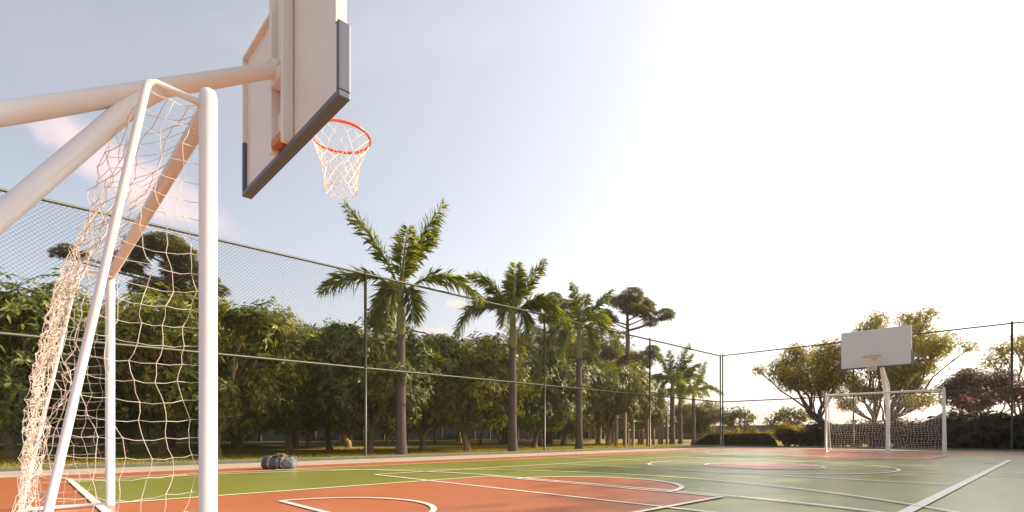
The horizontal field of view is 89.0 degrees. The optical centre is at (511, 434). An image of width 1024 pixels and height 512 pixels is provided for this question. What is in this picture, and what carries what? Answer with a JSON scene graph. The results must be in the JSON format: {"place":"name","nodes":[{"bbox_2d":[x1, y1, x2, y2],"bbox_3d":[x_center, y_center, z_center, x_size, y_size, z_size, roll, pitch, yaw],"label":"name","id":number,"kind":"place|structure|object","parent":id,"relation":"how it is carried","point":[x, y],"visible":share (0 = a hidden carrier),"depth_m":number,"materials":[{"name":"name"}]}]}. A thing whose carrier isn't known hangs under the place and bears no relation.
{"place":"outdoors","nodes":[
{"label":"outdoors","id":0,"kind":"place"},
{"bbox_2d":[0,423,591,443],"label":"perimeter wall","id":1,"kind":"structure","parent":0,"point":[316,436],"depth_m":47.96,"materials":[{"name":"grey concrete"}]},
{"bbox_2d":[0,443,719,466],"bbox_3d":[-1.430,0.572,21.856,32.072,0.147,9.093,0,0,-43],"label":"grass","id":2,"kind":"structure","parent":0,"point":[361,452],"depth_m":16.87,"materials":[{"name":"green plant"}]},
{"bbox_2d":[0,439,935,466],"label":"ground","id":3,"kind":"structure","parent":0,"point":[273,446],"depth_m":27.93,"materials":[{"name":"green plant"}]},
{"bbox_2d":[51,423,74,444],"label":"orchard tree","id":4,"kind":"object","parent":3,"relation":"on","point":[72,439],"visible":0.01,"depth_m":32.58,"materials":[{"name":"green plant"}]},
{"bbox_2d":[0,267,129,460],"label":"orchard tree","id":5,"kind":"object","parent":3,"relation":"on","point":[21,314],"visible":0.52,"depth_m":12.14,"materials":[{"name":"green plant"}]},
{"bbox_2d":[47,416,84,441],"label":"orchard tree","id":6,"kind":"object","parent":3,"relation":"on","point":[60,423],"depth_m":25.14,"materials":[{"name":"green plant"}]},
{"bbox_2d":[46,300,89,449],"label":"orchard tree","id":7,"kind":"object","parent":3,"relation":"on","point":[81,441],"depth_m":21.94,"materials":[{"name":"green plant"}]},
{"bbox_2d":[0,299,167,455],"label":"orchard tree","id":8,"kind":"object","parent":3,"relation":"on","point":[102,415],"visible":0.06,"depth_m":15.11,"materials":[{"name":"green plant"}]},
{"bbox_2d":[62,417,138,451],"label":"orchard tree","id":9,"kind":"object","parent":3,"relation":"on","point":[127,447],"depth_m":18.92,"materials":[{"name":"green plant"}]},
{"bbox_2d":[46,231,230,447],"bbox_3d":[-17.636,-4.340,25.224,8.235,10.108,4.212,0,0,17],"label":"umbrella pine","id":10,"kind":"object","parent":3,"relation":"on","point":[139,270],"visible":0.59,"depth_m":24.39,"materials":[{"name":"green plant"}]},
{"bbox_2d":[85,305,198,453],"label":"orchard tree","id":11,"kind":"object","parent":3,"relation":"on","point":[159,431],"visible":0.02,"depth_m":16.80,"materials":[{"name":"green plant"}]},
{"bbox_2d":[142,427,151,443],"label":"orchard tree","id":12,"kind":"object","parent":3,"relation":"on","point":[147,433],"depth_m":36.06,"materials":[{"name":"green plant"}]},
{"bbox_2d":[71,281,324,457],"bbox_3d":[-7.981,-1.672,14.193,5.586,4.783,5.769,0,0,18],"label":"orchard tree","id":13,"kind":"object","parent":3,"relation":"on","point":[231,400],"visible":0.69,"depth_m":13.13,"materials":[{"name":"green plant"}]},
{"bbox_2d":[226,419,255,449],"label":"orchard tree","id":14,"kind":"object","parent":3,"relation":"on","point":[240,446],"depth_m":21.99,"materials":[{"name":"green plant"}]},
{"bbox_2d":[182,290,310,446],"bbox_3d":[-13.988,-3.409,27.154,7.268,8.262,7.494,0,0,-43],"label":"tall tree","id":15,"kind":"object","parent":3,"relation":"on","point":[234,438],"visible":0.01,"depth_m":26.91,"materials":[{"name":"green plant"}]},
{"bbox_2d":[222,308,336,452],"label":"orchard tree","id":16,"kind":"object","parent":3,"relation":"on","point":[293,416],"visible":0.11,"depth_m":17.99,"materials":[{"name":"green plant"}]},
{"bbox_2d":[293,325,318,445],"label":"orchard tree","id":17,"kind":"object","parent":3,"relation":"on","point":[308,441],"depth_m":28.79,"materials":[{"name":"green plant"}]},
{"bbox_2d":[292,318,323,445],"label":"tall tree","id":18,"kind":"object","parent":3,"relation":"on","point":[294,436],"visible":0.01,"depth_m":29.83,"materials":[{"name":"green plant"}]},
{"bbox_2d":[296,330,363,449],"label":"orchard tree","id":19,"kind":"object","parent":3,"relation":"on","point":[315,423],"visible":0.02,"depth_m":21.17,"materials":[{"name":"green plant"}]},
{"bbox_2d":[330,424,367,447],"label":"orchard tree","id":20,"kind":"object","parent":3,"relation":"on","point":[346,440],"visible":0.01,"depth_m":25.53,"materials":[{"name":"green plant"}]},
{"bbox_2d":[311,318,391,445],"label":"tall tree","id":21,"kind":"object","parent":3,"relation":"on","point":[322,331],"depth_m":28.63,"materials":[{"name":"green plant"}]},
{"bbox_2d":[0,188,720,466],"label":"chain link fence","id":22,"kind":"object","parent":3,"relation":"on","point":[365,367],"visible":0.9,"depth_m":13.25,"materials":[{"name":"metal"}]},
{"bbox_2d":[281,308,442,453],"bbox_3d":[-4.605,-1.569,16.825,5.097,4.570,5.342,0,0,22],"label":"orchard tree","id":23,"kind":"object","parent":3,"relation":"on","point":[351,399],"visible":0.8,"depth_m":15.64,"materials":[{"name":"green plant"}]},
{"bbox_2d":[0,445,723,471],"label":"kerb","id":24,"kind":"structure","parent":3,"relation":"on","point":[78,466],"depth_m":12.52,"materials":[{"name":"grey concrete"}]},
{"bbox_2d":[380,422,395,444],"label":"orchard tree","id":25,"kind":"object","parent":3,"relation":"on","point":[387,440],"depth_m":30.54,"materials":[{"name":"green plant"}]},
{"bbox_2d":[314,198,487,454],"bbox_3d":[-3.189,-3.023,15.030,4.639,7.439,2.590,0,0,26],"label":"palm tree","id":26,"kind":"object","parent":3,"relation":"on","point":[413,253],"visible":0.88,"depth_m":14.76,"materials":[{"name":"green plant"}]},
{"bbox_2d":[428,425,437,443],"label":"orchard tree","id":27,"kind":"object","parent":3,"relation":"on","point":[434,439],"depth_m":33.79,"materials":[{"name":"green plant"}]},
{"bbox_2d":[406,339,477,450],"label":"orchard tree","id":28,"kind":"object","parent":3,"relation":"on","point":[435,426],"visible":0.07,"depth_m":20.80,"materials":[{"name":"green plant"}]},
{"bbox_2d":[448,422,461,441],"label":"orchard tree","id":29,"kind":"object","parent":3,"relation":"on","point":[459,436],"depth_m":40.78,"materials":[{"name":"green plant"}]},
{"bbox_2d":[447,423,477,440],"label":"orchard tree","id":30,"kind":"object","parent":3,"relation":"on","point":[456,430],"depth_m":48.91,"materials":[{"name":"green plant"}]},
{"bbox_2d":[407,330,547,451],"bbox_3d":[-1.604,-1.599,19.487,5.360,4.639,4.930,0,0,38],"label":"orchard tree","id":31,"kind":"object","parent":3,"relation":"on","point":[494,374],"visible":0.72,"depth_m":18.35,"materials":[{"name":"green plant"}]},
{"bbox_2d":[478,425,485,443],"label":"orchard tree","id":32,"kind":"object","parent":3,"relation":"on","point":[480,440],"depth_m":37.30,"materials":[{"name":"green plant"}]},
{"bbox_2d":[475,421,521,444],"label":"orchard tree","id":33,"kind":"object","parent":3,"relation":"on","point":[503,434],"visible":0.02,"depth_m":32.56,"materials":[{"name":"green plant"}]},
{"bbox_2d":[447,257,575,450],"bbox_3d":[-0.026,-2.755,18.145,3.582,6.902,3.307,0,0,-43],"label":"palm tree","id":34,"kind":"object","parent":3,"relation":"on","point":[517,288],"visible":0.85,"depth_m":17.88,"materials":[{"name":"green plant"}]},
{"bbox_2d":[0,448,1023,511],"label":"court surround","id":35,"kind":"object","parent":3,"relation":"on","point":[9,486],"visible":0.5,"depth_m":8.32,"materials":[{"name":"concrete"}]},
{"bbox_2d":[11,79,217,511],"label":"football goal","id":36,"kind":"object","parent":35,"relation":"on","point":[201,128],"visible":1,"depth_m":2.12,"materials":[{"name":"white paint"}]},
{"bbox_2d":[0,0,370,234],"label":"basketball hoop","id":37,"kind":"object","parent":35,"relation":"on","point":[291,75],"visible":1,"depth_m":3.47,"materials":[{"name":"white paint"}]},
{"bbox_2d":[261,453,297,469],"bbox_3d":[-4.061,0.469,9.138,0.599,0.302,0.321,0,0,-4],"label":"duffel bag","id":38,"kind":"object","parent":35,"relation":"on","point":[283,461],"visible":0.96,"depth_m":9.02,"materials":[{"name":"fabric"}]},
{"bbox_2d":[73,450,1023,511],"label":"court field","id":39,"kind":"structure","parent":35,"relation":"on","point":[990,491],"depth_m":7.14,"materials":[{"name":"green paint"}]},
{"bbox_2d":[105,476,719,511],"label":"court key","id":40,"kind":"object","parent":39,"relation":"on","point":[442,496],"visible":0.83,"depth_m":4.87,"materials":[{"name":"paint"}]},
{"bbox_2d":[67,450,1023,511],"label":"court line","id":41,"kind":"object","parent":39,"relation":"on","point":[911,508],"visible":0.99,"depth_m":5.83,"materials":[{"name":"paint"}]},
{"bbox_2d":[707,463,821,468],"bbox_3d":[4.781,0.598,9.954,2.040,0.001,2.040,0,0,-43],"label":"court center circle","id":42,"kind":"object","parent":39,"relation":"on","point":[763,466],"visible":0.97,"depth_m":9.75,"materials":[{"name":"paint"}]},
{"bbox_2d":[777,452,947,459],"bbox_3d":[9.902,0.598,14.814,5.520,0.001,3.400,0,0,-43],"label":"court key","id":43,"kind":"object","parent":39,"relation":"on","point":[847,455],"visible":0.89,"depth_m":14.88,"materials":[{"name":"paint"}]},
{"bbox_2d":[840,325,912,451],"bbox_3d":[11.705,-1.315,16.212,1.749,3.850,2.432,0,0,69],"label":"basketball hoop","id":44,"kind":"object","parent":35,"relation":"on","point":[881,348],"visible":0.98,"depth_m":15.96,"materials":[{"name":"white paint"}]},
{"bbox_2d":[825,387,946,454],"bbox_3d":[12.077,-0.402,16.961,0.657,2.047,3.207,0,0,-43],"label":"football goal","id":45,"kind":"object","parent":35,"relation":"on","point":[944,431],"visible":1,"depth_m":16.85,"materials":[{"name":"white paint"}]},
{"bbox_2d":[499,338,536,443],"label":"tall tree","id":46,"kind":"object","parent":3,"relation":"on","point":[506,437],"visible":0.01,"depth_m":35.83,"materials":[{"name":"green plant"}]},
{"bbox_2d":[502,325,586,443],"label":"tall tree","id":47,"kind":"object","parent":3,"relation":"on","point":[539,335],"visible":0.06,"depth_m":32.52,"materials":[{"name":"green plant"}]},
{"bbox_2d":[498,346,595,447],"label":"orchard tree","id":48,"kind":"object","parent":3,"relation":"on","point":[549,380],"visible":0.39,"depth_m":22.70,"materials":[{"name":"green plant"}]},
{"bbox_2d":[532,291,572,443],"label":"umbrella pine","id":49,"kind":"object","parent":3,"relation":"on","point":[562,305],"visible":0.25,"depth_m":35.84,"materials":[{"name":"green plant"}]},
{"bbox_2d":[534,358,622,445],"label":"orchard tree","id":50,"kind":"object","parent":3,"relation":"on","point":[591,396],"visible":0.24,"depth_m":26.94,"materials":[{"name":"green plant"}]},
{"bbox_2d":[538,280,625,448],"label":"palm tree","id":51,"kind":"object","parent":3,"relation":"on","point":[591,315],"visible":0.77,"depth_m":21.63,"materials":[{"name":"green plant"}]},
{"bbox_2d":[562,322,645,443],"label":"tall tree","id":52,"kind":"object","parent":3,"relation":"on","point":[595,360],"visible":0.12,"depth_m":34.41,"materials":[{"name":"green plant"}]},
{"bbox_2d":[575,359,661,444],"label":"orchard tree","id":53,"kind":"object","parent":3,"relation":"on","point":[605,419],"visible":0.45,"depth_m":28.36,"materials":[{"name":"green plant"}]},
{"bbox_2d":[600,351,643,442],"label":"tall tree","id":54,"kind":"object","parent":3,"relation":"on","point":[613,436],"visible":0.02,"depth_m":37.85,"materials":[{"name":"green plant"}]},
{"bbox_2d":[619,390,676,442],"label":"orchard tree","id":55,"kind":"object","parent":3,"relation":"on","point":[645,417],"visible":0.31,"depth_m":33.09,"materials":[{"name":"green plant"}]},
{"bbox_2d":[651,342,708,444],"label":"palm tree","id":56,"kind":"object","parent":3,"relation":"on","point":[686,369],"visible":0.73,"depth_m":31.02,"materials":[{"name":"green plant"}]},
{"bbox_2d":[669,400,718,435],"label":"orchard tree","id":57,"kind":"object","parent":3,"relation":"on","point":[703,422],"visible":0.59,"depth_m":41.14,"materials":[{"name":"green plant"}]},
{"bbox_2d":[697,400,724,432],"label":"tree","id":58,"kind":"object","parent":3,"relation":"on","point":[706,402],"visible":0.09,"depth_m":43.92,"materials":[{"name":"green plant"}]},
{"bbox_2d":[712,428,731,432],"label":"yellow shrub","id":59,"kind":"object","parent":3,"relation":"on","point":[721,431],"visible":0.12,"depth_m":31.92,"materials":[{"name":"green plant"}]},
{"bbox_2d":[592,424,871,439],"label":"perimeter wall","id":60,"kind":"structure","parent":3,"relation":"on","point":[761,428],"depth_m":66.03,"materials":[{"name":"grey concrete"}]},
{"bbox_2d":[708,405,758,431],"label":"tree","id":61,"kind":"object","parent":3,"relation":"on","point":[730,422],"visible":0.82,"depth_m":39.70,"materials":[{"name":"green plant"}]},
{"bbox_2d":[691,433,777,445],"bbox_3d":[12.134,0.305,28.762,4.363,0.779,1.550,0,0,14],"label":"clipped hedge","id":62,"kind":"object","parent":3,"relation":"on","point":[731,438],"visible":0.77,"depth_m":28.06,"materials":[{"name":"green plant"}]},
{"bbox_2d":[730,428,743,432],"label":"yellow shrub","id":63,"kind":"object","parent":3,"relation":"on","point":[737,432],"visible":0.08,"depth_m":31.69,"materials":[{"name":"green plant"}]},
{"bbox_2d":[745,428,759,433],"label":"yellow shrub","id":64,"kind":"object","parent":3,"relation":"on","point":[751,431],"visible":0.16,"depth_m":31.76,"materials":[{"name":"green plant"}]},
{"bbox_2d":[757,429,776,440],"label":"yellow shrub","id":65,"kind":"object","parent":3,"relation":"on","point":[765,432],"visible":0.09,"depth_m":31.78,"materials":[{"name":"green plant"}]},
{"bbox_2d":[762,405,813,432],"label":"tree","id":66,"kind":"object","parent":3,"relation":"on","point":[793,414],"visible":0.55,"depth_m":37.84,"materials":[{"name":"green plant"}]},
{"bbox_2d":[746,334,860,446],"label":"spreading tree","id":67,"kind":"object","parent":3,"relation":"on","point":[799,362],"visible":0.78,"depth_m":26.97,"materials":[{"name":"green plant"}]},
{"bbox_2d":[795,429,812,445],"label":"flowering shrub","id":68,"kind":"object","parent":3,"relation":"on","point":[802,442],"visible":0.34,"depth_m":27.09,"materials":[{"name":"green plant"}]},
{"bbox_2d":[799,419,856,446],"bbox_3d":[15.102,-0.004,24.753,2.044,1.534,2.322,0,0,-43],"label":"dark shrub","id":69,"kind":"object","parent":3,"relation":"on","point":[822,435],"visible":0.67,"depth_m":24.62,"materials":[{"name":"green plant"}]},
{"bbox_2d":[839,418,882,446],"bbox_3d":[16.211,-0.040,24.087,1.991,1.431,2.188,0,0,-43],"label":"dark shrub","id":70,"kind":"object","parent":3,"relation":"on","point":[866,432],"visible":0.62,"depth_m":23.80,"materials":[{"name":"green plant"}]},
{"bbox_2d":[722,321,1023,448],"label":"chain link fence","id":71,"kind":"object","parent":3,"relation":"on","point":[973,390],"visible":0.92,"depth_m":21.74,"materials":[{"name":"grey metal"}]},
{"bbox_2d":[724,445,1023,450],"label":"kerb","id":72,"kind":"structure","parent":3,"relation":"on","point":[879,448],"depth_m":22.09,"materials":[{"name":"grey concrete"}]},
{"bbox_2d":[868,417,918,447],"bbox_3d":[16.908,-0.014,22.883,2.009,1.547,1.941,0,0,-14],"label":"dark shrub","id":73,"kind":"object","parent":3,"relation":"on","point":[897,432],"visible":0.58,"depth_m":22.57,"materials":[{"name":"green plant"}]},
{"bbox_2d":[821,303,981,422],"bbox_3d":[20.928,-3.029,28.529,8.249,7.499,5.114,0,0,-7],"label":"spreading tree","id":74,"kind":"object","parent":3,"relation":"on","point":[878,321],"visible":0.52,"depth_m":27.45,"materials":[{"name":"green plant"}]},
{"bbox_2d":[904,417,947,447],"bbox_3d":[17.694,-0.057,22.210,2.280,1.514,2.140,0,0,-43],"label":"dark shrub","id":75,"kind":"object","parent":3,"relation":"on","point":[920,439],"visible":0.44,"depth_m":21.87,"materials":[{"name":"green plant"}]},
{"bbox_2d":[923,407,1000,448],"bbox_3d":[18.259,-0.115,21.261,2.598,2.030,2.561,0,0,-43],"label":"dark shrub","id":76,"kind":"object","parent":3,"relation":"on","point":[969,439],"visible":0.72,"depth_m":20.70,"materials":[{"name":"green plant"}]},
{"bbox_2d":[934,365,1023,414],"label":"purple tree","id":77,"kind":"object","parent":3,"relation":"on","point":[975,399],"visible":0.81,"depth_m":28.11,"materials":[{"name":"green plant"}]},
{"bbox_2d":[971,410,1020,448],"bbox_3d":[19.324,-0.021,20.686,2.404,1.861,2.237,0,0,0],"label":"dark shrub","id":78,"kind":"object","parent":3,"relation":"on","point":[984,416],"visible":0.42,"depth_m":20.14,"materials":[{"name":"green plant"}]},
{"bbox_2d":[973,326,1023,414],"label":"spreading tree","id":79,"kind":"object","parent":3,"relation":"on","point":[1006,361],"visible":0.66,"depth_m":31.51,"materials":[{"name":"green plant"}]},
{"bbox_2d":[996,412,1023,448],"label":"dark shrub","id":80,"kind":"object","parent":3,"relation":"on","point":[1020,419],"visible":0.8,"depth_m":19.59,"materials":[{"name":"green plant"}]},
{"label":"sand area","id":81,"kind":"structure","parent":3,"relation":"on","visible":0},
{"bbox_2d":[615,412,626,446],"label":"exercise bars","id":82,"kind":"object","parent":81,"relation":"on","point":[624,429],"visible":0.75,"depth_m":26.54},
{"bbox_2d":[599,286,676,443],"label":"umbrella pine","id":83,"kind":"object","parent":81,"relation":"on","point":[631,304],"visible":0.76,"depth_m":32.44,"materials":[{"name":"green plant"}]},
{"bbox_2d":[631,419,648,445],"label":"exercise bars","id":84,"kind":"object","parent":81,"relation":"on","point":[647,430],"visible":0.68,"depth_m":27.93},
{"bbox_2d":[627,429,654,444],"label":"exercise bars","id":85,"kind":"object","parent":81,"relation":"on","point":[642,436],"visible":0.66,"depth_m":30.93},
{"bbox_2d":[658,415,667,444],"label":"exercise bars","id":86,"kind":"object","parent":81,"relation":"on","point":[661,432],"visible":0.7,"depth_m":31.43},
{"bbox_2d":[663,371,703,443],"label":"palm tree","id":87,"kind":"object","parent":81,"relation":"on","point":[680,436],"visible":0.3,"depth_m":34.67,"materials":[{"name":"green plant"}]},
{"bbox_2d":[674,361,724,441],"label":"palm tree","id":88,"kind":"object","parent":81,"relation":"on","point":[695,385],"visible":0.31,"depth_m":36.95,"materials":[{"name":"green plant"}]},
{"bbox_2d":[0,446,1023,477],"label":"concrete pavement","id":89,"kind":"structure","parent":0,"point":[5,474],"depth_m":12.25,"materials":[{"name":"beige concrete"}]},
{"bbox_2d":[0,0,1023,425],"label":"sky","id":90,"kind":"structure","parent":0,"point":[770,174],"materials":[{"name":"white"}]},
{"bbox_2d":[772,420,796,441],"bbox_3d":[16.213,-0.096,31.002,1.250,1.531,1.276,0,0,-12],"label":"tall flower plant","id":91,"kind":"object","parent":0,"point":[788,426],"visible":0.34,"depth_m":30.84,"materials":[{"name":"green plant"}]},
{"bbox_2d":[775,428,798,445],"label":"flowering shrub","id":92,"kind":"object","parent":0,"point":[786,437],"visible":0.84,"depth_m":27.54,"materials":[{"name":"green plant"}]}
]}

